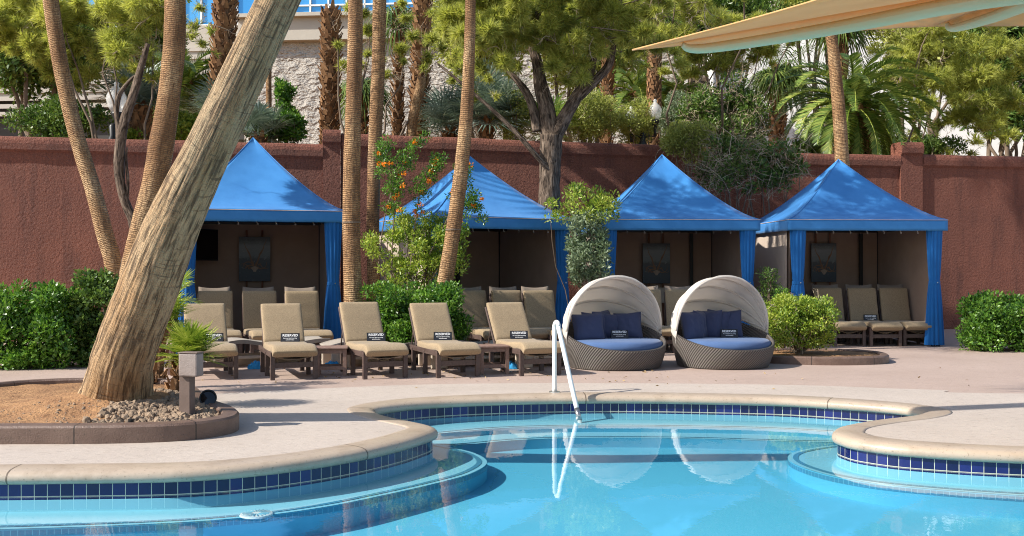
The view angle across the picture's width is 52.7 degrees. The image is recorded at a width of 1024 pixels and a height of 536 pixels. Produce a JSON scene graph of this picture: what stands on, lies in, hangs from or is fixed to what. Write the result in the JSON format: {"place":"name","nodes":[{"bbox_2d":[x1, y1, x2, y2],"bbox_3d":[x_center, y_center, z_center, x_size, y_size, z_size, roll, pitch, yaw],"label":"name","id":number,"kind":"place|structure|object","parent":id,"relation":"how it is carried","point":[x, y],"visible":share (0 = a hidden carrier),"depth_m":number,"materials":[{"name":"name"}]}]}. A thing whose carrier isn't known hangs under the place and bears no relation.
{"place":"outdoors","nodes":[
{"label":"outdoors","id":0,"kind":"place"},
{"bbox_2d":[0,383,1023,463],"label":"pool surround","id":1,"kind":"object","parent":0,"point":[281,422],"visible":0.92,"depth_m":10.54,"materials":[{"name":"concrete"}]},
{"bbox_2d":[0,378,238,443],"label":"palm planter","id":2,"kind":"object","parent":1,"relation":"on","point":[16,396],"visible":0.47,"depth_m":9.57,"materials":[{"name":"soil"}]},
{"bbox_2d":[82,388,219,422],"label":"gravel","id":3,"kind":"structure","parent":2,"relation":"in","point":[158,410],"depth_m":9.99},
{"bbox_2d":[77,0,300,401],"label":"leaning palm tree","id":4,"kind":"object","parent":2,"relation":"in","point":[131,331],"visible":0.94,"depth_m":9.71,"materials":[{"name":"brown plant"}]},
{"bbox_2d":[178,351,203,413],"bbox_3d":[-3.111,1.151,10.009,0.222,0.679,0.150,0,0,14],"label":"utility post","id":5,"kind":"object","parent":2,"relation":"on","point":[190,366],"visible":0.88,"depth_m":9.99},
{"bbox_2d":[155,317,228,390],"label":"young fan palm","id":6,"kind":"object","parent":2,"relation":"in","point":[187,337],"visible":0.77,"depth_m":11.51,"materials":[{"name":"green plant"}]},
{"bbox_2d":[549,320,580,415],"bbox_3d":[0.671,1.301,12.603,0.139,1.308,0.863,0,0,-22],"label":"pool handrail","id":7,"kind":"object","parent":1,"relation":"attached to","point":[556,327],"visible":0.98,"depth_m":12.78,"materials":[{"name":"metal"}]},
{"bbox_2d":[0,329,1023,393],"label":"deck","id":8,"kind":"structure","parent":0,"point":[911,362],"depth_m":15.14,"materials":[{"name":"concrete"}]},
{"bbox_2d":[0,278,85,370],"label":"clipped hedge","id":9,"kind":"object","parent":8,"relation":"on","point":[44,329],"visible":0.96,"depth_m":15.97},
{"bbox_2d":[43,0,121,278],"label":"palm tree","id":10,"kind":"object","parent":8,"relation":"on","point":[108,245],"visible":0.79,"depth_m":19.38,"materials":[{"name":"brown plant"}]},
{"bbox_2d":[67,266,118,366],"bbox_3d":[-6.628,0.798,16.476,1.079,1.694,1.006,0,0,0],"label":"dark shrub","id":11,"kind":"object","parent":8,"relation":"on","point":[97,289],"visible":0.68,"depth_m":16.30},
{"bbox_2d":[84,0,163,272],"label":"twisted tree","id":12,"kind":"object","parent":8,"relation":"on","point":[145,17],"visible":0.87,"depth_m":17.97,"materials":[{"name":"green plant"}]},
{"bbox_2d":[119,0,185,276],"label":"palm tree","id":13,"kind":"object","parent":8,"relation":"on","point":[160,149],"visible":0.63,"depth_m":17.33,"materials":[{"name":"brown plant"}]},
{"bbox_2d":[0,136,322,340],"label":"garden wall","id":14,"kind":"structure","parent":8,"relation":"on","point":[47,232],"depth_m":22.20,"materials":[{"name":"red paint"}]},
{"bbox_2d":[184,303,237,378],"bbox_3d":[-4.433,1.051,15.127,0.652,1.019,1.700,0,0,-22],"label":"chaise longue","id":15,"kind":"object","parent":8,"relation":"on","point":[207,313],"visible":0.52,"depth_m":15.54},
{"bbox_2d":[198,287,241,352],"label":"chaise longue","id":16,"kind":"object","parent":8,"relation":"on","point":[224,295],"visible":0.42,"depth_m":18.76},
{"bbox_2d":[172,137,342,353],"bbox_3d":[-5.110,-0.509,20.400,3.235,4.139,3.235,0,0,-17],"label":"cabana","id":17,"kind":"object","parent":8,"relation":"on","point":[294,219],"visible":0.54,"depth_m":20.01,"materials":[{"name":"blue fabric"}]},
{"bbox_2d":[196,229,217,260],"bbox_3d":[-6.445,-0.470,20.877,0.318,0.640,1.050,0,0,31],"label":"television","id":18,"kind":"object","parent":17,"relation":"attached to","point":[207,245],"visible":0.46,"depth_m":21.00,"materials":[{"name":"black metal"}]},
{"bbox_2d":[239,230,269,287],"bbox_3d":[-5.412,0.370,21.729,0.640,2.340,0.093,0,0,-17],"label":"painting","id":19,"kind":"object","parent":17,"relation":"hanging from","point":[254,258],"visible":0.97,"depth_m":21.69,"materials":[{"name":"paint"}]},
{"bbox_2d":[241,286,276,352],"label":"chaise longue","id":20,"kind":"object","parent":8,"relation":"on","point":[253,299],"visible":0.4,"depth_m":18.70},
{"bbox_2d":[206,336,330,367],"bbox_3d":[-3.962,1.343,16.745,1.903,0.433,0.680,0,0,-28],"label":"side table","id":21,"kind":"object","parent":8,"relation":"on","point":[246,358],"visible":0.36,"depth_m":16.59,"materials":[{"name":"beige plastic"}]},
{"bbox_2d":[259,303,317,379],"bbox_3d":[-3.290,1.051,15.126,0.652,1.019,1.700,0,0,-20],"label":"chaise longue","id":22,"kind":"object","parent":8,"relation":"on","point":[277,319],"visible":1,"depth_m":15.35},
{"bbox_2d":[284,287,333,344],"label":"chaise longue","id":23,"kind":"object","parent":8,"relation":"on","point":[307,299],"visible":0.43,"depth_m":18.73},
{"bbox_2d":[323,129,340,292],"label":"wall pillar","id":24,"kind":"structure","parent":8,"relation":"on","point":[331,167],"depth_m":23.28,"materials":[{"name":"red paint"}]},
{"bbox_2d":[316,345,347,376],"bbox_3d":[-2.624,1.351,15.050,0.460,0.414,0.468,0,0,-8],"label":"side table","id":25,"kind":"object","parent":8,"relation":"on","point":[328,349],"visible":0.81,"depth_m":14.87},
{"bbox_2d":[342,0,362,301],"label":"palm tree","id":26,"kind":"object","parent":8,"relation":"on","point":[352,277],"visible":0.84,"depth_m":16.88,"materials":[{"name":"brown plant"}]},
{"bbox_2d":[338,302,408,379],"bbox_3d":[-2.077,1.041,15.247,0.652,1.039,1.700,0,0,-24],"label":"chaise longue","id":27,"kind":"object","parent":8,"relation":"on","point":[359,321],"visible":0.93,"depth_m":15.37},
{"bbox_2d":[366,0,385,301],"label":"palm tree","id":28,"kind":"object","parent":8,"relation":"on","point":[377,88],"visible":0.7,"depth_m":20.09,"materials":[{"name":"brown plant"}]},
{"bbox_2d":[359,279,475,363],"bbox_3d":[-1.636,0.884,16.913,2.104,1.441,1.199,0,0,0],"label":"clipped hedge","id":29,"kind":"object","parent":8,"relation":"on","point":[394,305],"visible":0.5,"depth_m":16.67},
{"bbox_2d":[360,130,488,296],"bbox_3d":[-1.555,-0.393,18.157,2.349,4.056,1.223,0,0,0],"label":"trumpet flower bush","id":30,"kind":"object","parent":8,"relation":"on","point":[404,231],"visible":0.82,"depth_m":17.99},
{"bbox_2d":[406,303,480,377],"bbox_3d":[-1.033,1.051,15.417,0.652,1.019,1.700,0,0,-22],"label":"chaise longue","id":31,"kind":"object","parent":8,"relation":"on","point":[428,320],"visible":0.98,"depth_m":15.61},
{"bbox_2d":[436,0,475,286],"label":"palm tree","id":32,"kind":"object","parent":8,"relation":"on","point":[452,231],"visible":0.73,"depth_m":17.11,"materials":[{"name":"brown plant"}]},
{"bbox_2d":[458,286,492,352],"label":"chaise longue","id":33,"kind":"object","parent":8,"relation":"on","point":[475,301],"visible":0.48,"depth_m":19.08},
{"bbox_2d":[379,156,574,340],"bbox_3d":[-0.860,-0.359,20.990,3.135,3.839,3.135,0,0,-28],"label":"cabana","id":34,"kind":"object","parent":8,"relation":"on","point":[512,240],"visible":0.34,"depth_m":20.89,"materials":[{"name":"blue fabric"}]},
{"bbox_2d":[478,344,510,374],"bbox_3d":[-0.294,1.351,15.350,0.460,0.414,0.468,0,0,-12],"label":"side table","id":35,"kind":"object","parent":8,"relation":"on","point":[501,348],"visible":0.71,"depth_m":15.17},
{"bbox_2d":[489,286,549,340],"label":"chaise longue","id":36,"kind":"object","parent":8,"relation":"on","point":[508,294],"visible":0.22,"depth_m":19.14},
{"bbox_2d":[483,302,561,375],"bbox_3d":[0.147,1.051,15.677,0.652,1.019,1.700,0,0,-22],"label":"chaise longue","id":37,"kind":"object","parent":8,"relation":"on","point":[504,319],"visible":0.83,"depth_m":15.92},
{"bbox_2d":[521,286,563,340],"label":"chaise longue","id":38,"kind":"object","parent":8,"relation":"on","point":[539,306],"visible":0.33,"depth_m":19.13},
{"bbox_2d":[341,133,760,320],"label":"garden wall","id":39,"kind":"structure","parent":8,"relation":"on","point":[621,168],"depth_m":24.22,"materials":[{"name":"red paint"}]},
{"bbox_2d":[540,181,621,303],"bbox_3d":[1.295,-0.036,19.294,1.517,3.218,1.061,0,0,9],"label":"variegated shrub","id":40,"kind":"object","parent":8,"relation":"on","point":[603,200],"visible":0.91,"depth_m":19.25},
{"bbox_2d":[563,204,613,290],"bbox_3d":[1.423,0.198,19.261,0.995,2.794,0.964,0,0,0],"label":"variegated shrub","id":41,"kind":"object","parent":8,"relation":"on","point":[579,246],"visible":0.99,"depth_m":19.03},
{"bbox_2d":[562,275,665,370],"bbox_3d":[1.620,0.831,16.320,1.672,1.435,1.619,0,0,-20],"label":"daybed","id":42,"kind":"object","parent":8,"relation":"on","point":[612,294],"visible":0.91,"depth_m":16.17,"materials":[{"name":"wicker"}]},
{"bbox_2d":[571,313,604,339],"bbox_3d":[1.203,0.942,16.295,0.515,0.462,0.196,-3,-13,-12],"label":"throw pillow","id":43,"kind":"object","parent":42,"relation":"on","point":[587,326],"visible":0.9,"depth_m":16.22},
{"bbox_2d":[613,312,642,337],"bbox_3d":[1.876,0.942,16.668,0.448,0.462,0.196,-4,-14,2],"label":"throw pillow","id":44,"kind":"object","parent":42,"relation":"on","point":[630,323],"visible":0.81,"depth_m":16.60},
{"bbox_2d":[581,154,759,325],"bbox_3d":[3.180,-0.424,21.900,3.255,3.969,3.255,0,0,-4],"label":"cabana","id":45,"kind":"object","parent":8,"relation":"on","point":[661,194],"visible":0.45,"depth_m":21.31,"materials":[{"name":"blue fabric"}]},
{"bbox_2d":[643,232,669,324],"bbox_3d":[3.245,0.370,23.267,0.620,2.340,0.092,0,0,-4],"label":"television","id":46,"kind":"object","parent":45,"relation":"hanging from","point":[656,262],"visible":0.95,"depth_m":23.23,"materials":[{"name":"paint"}]},
{"bbox_2d":[670,275,774,368],"bbox_3d":[3.360,0.831,16.500,1.672,1.435,1.619,0,0,-18],"label":"daybed","id":47,"kind":"object","parent":8,"relation":"on","point":[753,347],"visible":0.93,"depth_m":16.38,"materials":[{"name":"wicker"}]},
{"bbox_2d":[738,0,849,166],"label":"palm tree","id":48,"kind":"object","parent":8,"relation":"on","point":[841,149],"visible":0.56,"depth_m":24.48,"materials":[{"name":"brown plant"}]},
{"bbox_2d":[770,348,888,364],"bbox_3d":[5.194,1.498,17.530,2.257,0.144,1.967,0,0,0],"label":"bush planter","id":49,"kind":"object","parent":8,"relation":"on","point":[828,356],"visible":0.75,"depth_m":16.75,"materials":[{"name":"concrete"}]},
{"bbox_2d":[764,288,841,354],"bbox_3d":[4.847,0.927,17.491,1.416,1.183,1.214,0,0,0],"label":"planter bush","id":50,"kind":"object","parent":49,"relation":"on","point":[802,324],"visible":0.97,"depth_m":17.20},
{"bbox_2d":[761,153,900,217],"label":"garden wall","id":51,"kind":"structure","parent":8,"relation":"on","point":[881,171],"depth_m":25.83,"materials":[{"name":"red paint"}]},
{"bbox_2d":[811,284,866,346],"bbox_3d":[6.669,0.950,21.278,0.652,1.220,1.700,0,0,-4],"label":"chaise longue","id":52,"kind":"object","parent":8,"relation":"on","point":[835,293],"visible":0.62,"depth_m":21.47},
{"bbox_2d":[753,159,947,345],"bbox_3d":[6.950,-0.379,22.000,3.235,3.879,3.235,0,0,-3],"label":"cabana","id":53,"kind":"object","parent":8,"relation":"on","point":[843,204],"visible":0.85,"depth_m":21.33,"materials":[{"name":"blue fabric"}]},
{"bbox_2d":[811,233,835,284],"bbox_3d":[7.039,0.370,23.365,0.570,2.340,0.092,0,0,-3],"label":"painting","id":54,"kind":"object","parent":53,"relation":"hanging from","point":[823,262],"visible":0.92,"depth_m":23.33,"materials":[{"name":"paint"}]},
{"bbox_2d":[845,284,902,346],"bbox_3d":[7.369,0.950,21.228,0.652,1.220,1.700,0,0,-4],"label":"chaise longue","id":55,"kind":"object","parent":8,"relation":"on","point":[861,300],"visible":0.85,"depth_m":21.54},
{"bbox_2d":[876,284,934,345],"bbox_3d":[8.069,0.950,21.328,0.652,1.220,1.700,0,0,-4],"label":"chaise longue","id":56,"kind":"object","parent":8,"relation":"on","point":[893,302],"visible":0.82,"depth_m":21.65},
{"bbox_2d":[891,142,923,210],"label":"wall pillar","id":57,"kind":"structure","parent":8,"relation":"on","point":[910,154],"depth_m":26.11,"materials":[{"name":"red paint"}]},
{"bbox_2d":[923,154,1023,328],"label":"garden wall","id":58,"kind":"structure","parent":8,"relation":"on","point":[977,202],"depth_m":26.53,"materials":[{"name":"red paint"}]},
{"bbox_2d":[955,289,1023,351],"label":"clipped hedge","id":59,"kind":"object","parent":8,"relation":"on","point":[991,322],"visible":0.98,"depth_m":19.26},
{"bbox_2d":[406,412,867,434],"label":"pool step","id":60,"kind":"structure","parent":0,"point":[768,423],"depth_m":11.85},
{"bbox_2d":[314,447,1023,535],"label":"pool floor","id":61,"kind":"structure","parent":0,"point":[613,491],"depth_m":8.93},
{"bbox_2d":[0,464,486,535],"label":"pool bench","id":62,"kind":"object","parent":61,"relation":"on","point":[313,525],"visible":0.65,"depth_m":8.09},
{"bbox_2d":[0,444,486,528],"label":"pool bench top","id":63,"kind":"object","parent":62,"relation":"on","point":[447,462],"visible":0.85,"depth_m":8.10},
{"bbox_2d":[0,445,486,535],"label":"step edge tiles","id":64,"kind":"object","parent":62,"relation":"on","point":[195,525],"visible":0.87,"depth_m":7.75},
{"bbox_2d":[0,452,1023,511],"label":"pool wall","id":65,"kind":"structure","parent":61,"relation":"on","point":[228,499],"depth_m":8.41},
{"bbox_2d":[0,404,1023,499],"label":"pool tiles","id":66,"kind":"object","parent":65,"relation":"on","point":[162,490],"visible":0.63,"depth_m":8.93,"materials":[{"name":"tile"}]},
{"bbox_2d":[0,392,1023,484],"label":"pool coping","id":67,"kind":"object","parent":66,"relation":"on","point":[851,436],"visible":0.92,"depth_m":9.17,"materials":[{"name":"concrete"}]},
{"bbox_2d":[632,0,1023,53],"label":"shade umbrella","id":68,"kind":"object","parent":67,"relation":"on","point":[811,19],"visible":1,"depth_m":8.27,"materials":[{"name":"beige fabric"}]},
{"bbox_2d":[435,428,831,439],"bbox_3d":[1.185,2.241,12.104,5.620,0.797,1.289,0,0,-3],"label":"pool step","id":69,"kind":"object","parent":61,"relation":"on","point":[470,433],"visible":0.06,"depth_m":11.93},
{"bbox_2d":[447,438,836,453],"bbox_3d":[1.300,2.312,11.912,5.800,0.797,1.676,0,0,0],"label":"pool step","id":70,"kind":"object","parent":61,"relation":"on","point":[488,447],"visible":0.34,"depth_m":11.54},
{"bbox_2d":[433,432,832,445],"bbox_3d":[1.300,1.910,11.912,5.800,0.001,1.676,0,0,0],"label":"pool step top","id":71,"kind":"object","parent":70,"relation":"on","point":[487,439],"visible":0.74,"depth_m":11.72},
{"bbox_2d":[788,460,1023,518],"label":"pool bench","id":72,"kind":"object","parent":61,"relation":"on","point":[982,507],"visible":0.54,"depth_m":8.80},
{"bbox_2d":[787,446,1023,501],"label":"step edge tiles","id":73,"kind":"object","parent":72,"relation":"attached to","point":[928,492],"visible":0.85,"depth_m":8.88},
{"bbox_2d":[788,445,1023,494],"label":"pool bench top","id":74,"kind":"object","parent":72,"relation":"on","point":[824,459],"visible":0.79,"depth_m":9.38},
{"label":"planting ground","id":75,"kind":"structure","parent":0,"visible":0},
{"bbox_2d":[0,0,110,136],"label":"background tree","id":76,"kind":"object","parent":75,"relation":"on","point":[17,75],"visible":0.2,"depth_m":31.48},
{"bbox_2d":[0,93,113,137],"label":"leafy shrub","id":77,"kind":"object","parent":75,"relation":"on","point":[46,120],"visible":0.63,"depth_m":23.98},
{"bbox_2d":[0,0,236,139],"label":"pine tree","id":78,"kind":"object","parent":75,"relation":"on","point":[15,23],"visible":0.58,"depth_m":23.41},
{"bbox_2d":[83,55,195,139],"bbox_3d":[-9.075,-3.133,24.958,2.843,4.187,2.597,0,0,0],"label":"fan palm","id":79,"kind":"object","parent":75,"relation":"on","point":[139,113],"visible":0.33,"depth_m":24.73,"materials":[{"name":"green plant"}]},
{"bbox_2d":[153,48,210,116],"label":"date palm tree","id":80,"kind":"object","parent":75,"relation":"on","point":[192,75],"visible":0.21,"depth_m":29.60,"materials":[{"name":"green plant"}]},
{"bbox_2d":[207,0,239,89],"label":"shaggy palm tree","id":81,"kind":"object","parent":75,"relation":"on","point":[224,13],"visible":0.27,"depth_m":26.77,"materials":[{"name":"brown plant"}]},
{"bbox_2d":[238,100,294,142],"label":"fan palm","id":82,"kind":"object","parent":75,"relation":"on","point":[262,112],"visible":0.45,"depth_m":25.25,"materials":[{"name":"green plant"}]},
{"bbox_2d":[275,106,308,143],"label":"leafy shrub","id":83,"kind":"object","parent":75,"relation":"on","point":[297,132],"visible":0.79,"depth_m":25.87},
{"bbox_2d":[317,0,343,143],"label":"shaggy palm tree","id":84,"kind":"object","parent":75,"relation":"on","point":[328,109],"visible":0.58,"depth_m":27.31,"materials":[{"name":"brown plant"}]},
{"bbox_2d":[0,0,676,143],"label":"resort building","id":85,"kind":"structure","parent":75,"relation":"on","point":[296,62],"depth_m":46.81,"materials":[{"name":"paint"}]},
{"bbox_2d":[339,75,392,133],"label":"shaggy palm tree","id":86,"kind":"object","parent":75,"relation":"on","point":[365,104],"visible":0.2,"depth_m":30.83,"materials":[{"name":"green plant"}]},
{"bbox_2d":[332,0,437,135],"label":"pine tree","id":87,"kind":"object","parent":75,"relation":"on","point":[401,49],"visible":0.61,"depth_m":26.05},
{"bbox_2d":[363,2,437,135],"bbox_3d":[-3.047,-4.257,28.967,2.592,6.434,2.765,0,0,0],"label":"shaggy palm tree","id":88,"kind":"object","parent":75,"relation":"on","point":[398,118],"visible":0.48,"depth_m":28.87,"materials":[{"name":"brown plant"}]},
{"bbox_2d":[406,77,425,135],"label":"palm tree","id":89,"kind":"object","parent":75,"relation":"on","point":[413,115],"visible":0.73,"depth_m":26.39,"materials":[{"name":"brown plant"}]},
{"bbox_2d":[407,0,432,136],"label":"shaggy palm tree","id":90,"kind":"object","parent":75,"relation":"on","point":[420,8],"visible":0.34,"depth_m":27.81,"materials":[{"name":"brown plant"}]},
{"bbox_2d":[405,83,481,137],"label":"fan palm","id":91,"kind":"object","parent":75,"relation":"on","point":[435,110],"visible":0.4,"depth_m":27.16,"materials":[{"name":"green plant"}]},
{"bbox_2d":[429,0,528,139],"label":"background tree","id":92,"kind":"object","parent":75,"relation":"on","point":[447,54],"visible":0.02,"depth_m":35.58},
{"bbox_2d":[427,57,538,138],"bbox_3d":[-0.646,-3.312,27.051,3.190,4.544,3.333,0,0,-35],"label":"fan palm","id":93,"kind":"object","parent":75,"relation":"on","point":[482,111],"visible":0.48,"depth_m":26.50,"materials":[{"name":"green plant"}]},
{"bbox_2d":[488,84,537,139],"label":"wispy shrub","id":94,"kind":"object","parent":75,"relation":"on","point":[509,134],"visible":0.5,"depth_m":26.73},
{"bbox_2d":[393,0,692,212],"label":"pine tree","id":95,"kind":"object","parent":75,"relation":"on","point":[505,30],"visible":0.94,"depth_m":21.96,"materials":[{"name":"green plant"}]},
{"bbox_2d":[527,0,646,142],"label":"background tree","id":96,"kind":"object","parent":75,"relation":"on","point":[554,79],"visible":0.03,"depth_m":37.88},
{"bbox_2d":[564,87,623,142],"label":"wispy shrub","id":97,"kind":"object","parent":75,"relation":"on","point":[593,115],"visible":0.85,"depth_m":27.05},
{"bbox_2d":[570,45,646,142],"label":"shaggy palm tree","id":98,"kind":"object","parent":75,"relation":"on","point":[608,79],"visible":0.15,"depth_m":32.88,"materials":[{"name":"green plant"}]},
{"bbox_2d":[609,95,661,144],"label":"wispy shrub","id":99,"kind":"object","parent":75,"relation":"on","point":[635,120],"visible":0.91,"depth_m":27.53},
{"bbox_2d":[597,59,686,143],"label":"date palm tree","id":100,"kind":"object","parent":75,"relation":"on","point":[637,87],"visible":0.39,"depth_m":35.59,"materials":[{"name":"green plant"}]},
{"bbox_2d":[617,3,683,144],"bbox_3d":[4.348,-5.101,31.942,3.219,8.123,3.227,0,0,32],"label":"shaggy palm tree","id":101,"kind":"object","parent":75,"relation":"on","point":[654,87],"visible":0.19,"depth_m":31.82,"materials":[{"name":"brown plant"}]},
{"bbox_2d":[655,89,691,135],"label":"wispy shrub","id":102,"kind":"object","parent":75,"relation":"on","point":[678,95],"visible":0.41,"depth_m":29.17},
{"bbox_2d":[654,118,717,181],"bbox_3d":[4.107,-2.264,23.983,1.305,2.511,1.362,0,0,-44],"label":"wispy shrub","id":103,"kind":"object","parent":75,"relation":"on","point":[684,139],"visible":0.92,"depth_m":23.84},
{"bbox_2d":[622,0,797,144],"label":"pine tree","id":104,"kind":"object","parent":75,"relation":"on","point":[688,12],"visible":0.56,"depth_m":27.56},
{"bbox_2d":[663,0,788,95],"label":"background tree","id":105,"kind":"object","parent":75,"relation":"on","point":[750,8],"visible":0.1,"depth_m":39.04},
{"bbox_2d":[664,57,790,147],"bbox_3d":[5.746,-3.266,27.515,3.111,4.766,2.734,0,0,-34],"label":"tangled tree","id":106,"kind":"object","parent":75,"relation":"on","point":[707,106],"visible":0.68,"depth_m":27.27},
{"bbox_2d":[679,118,814,217],"bbox_3d":[5.411,-0.870,23.355,3.267,5.209,1.892,0,0,0],"label":"tangled shrub","id":107,"kind":"object","parent":75,"relation":"on","point":[733,168],"visible":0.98,"depth_m":23.25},
{"bbox_2d":[739,41,822,151],"bbox_3d":[8.898,-4.494,34.146,3.054,6.908,3.400,0,0,35],"label":"shaggy palm tree","id":108,"kind":"object","parent":75,"relation":"on","point":[762,84],"visible":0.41,"depth_m":33.65,"materials":[{"name":"green plant"}]},
{"bbox_2d":[791,0,894,153],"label":"shaggy palm tree","id":109,"kind":"object","parent":75,"relation":"on","point":[846,41],"visible":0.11,"depth_m":30.90,"materials":[{"name":"green plant"}]},
{"bbox_2d":[772,45,945,154],"bbox_3d":[9.237,-3.407,28.103,4.676,4.734,4.598,0,0,0],"label":"date palm tree","id":110,"kind":"object","parent":75,"relation":"on","point":[870,130],"visible":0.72,"depth_m":27.31,"materials":[{"name":"green plant"}]},
{"bbox_2d":[707,1,1023,155],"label":"white hall","id":111,"kind":"structure","parent":75,"relation":"on","point":[963,134],"depth_m":48.93,"materials":[{"name":"paint"}]},
{"bbox_2d":[868,27,967,138],"bbox_3d":[14.915,-5.701,37.950,3.860,9.676,4.000,0,0,0],"label":"background tree","id":112,"kind":"object","parent":75,"relation":"on","point":[931,58],"visible":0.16,"depth_m":37.40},
{"bbox_2d":[880,133,967,154],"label":"dense shrub","id":113,"kind":"object","parent":75,"relation":"on","point":[938,142],"visible":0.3,"depth_m":31.07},
{"bbox_2d":[864,26,1023,155],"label":"pine tree","id":114,"kind":"object","parent":75,"relation":"on","point":[966,76],"visible":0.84,"depth_m":29.96,"materials":[{"name":"plant"}]},
{"bbox_2d":[944,26,1023,156],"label":"background tree","id":115,"kind":"object","parent":75,"relation":"on","point":[1016,120],"visible":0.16,"depth_m":35.39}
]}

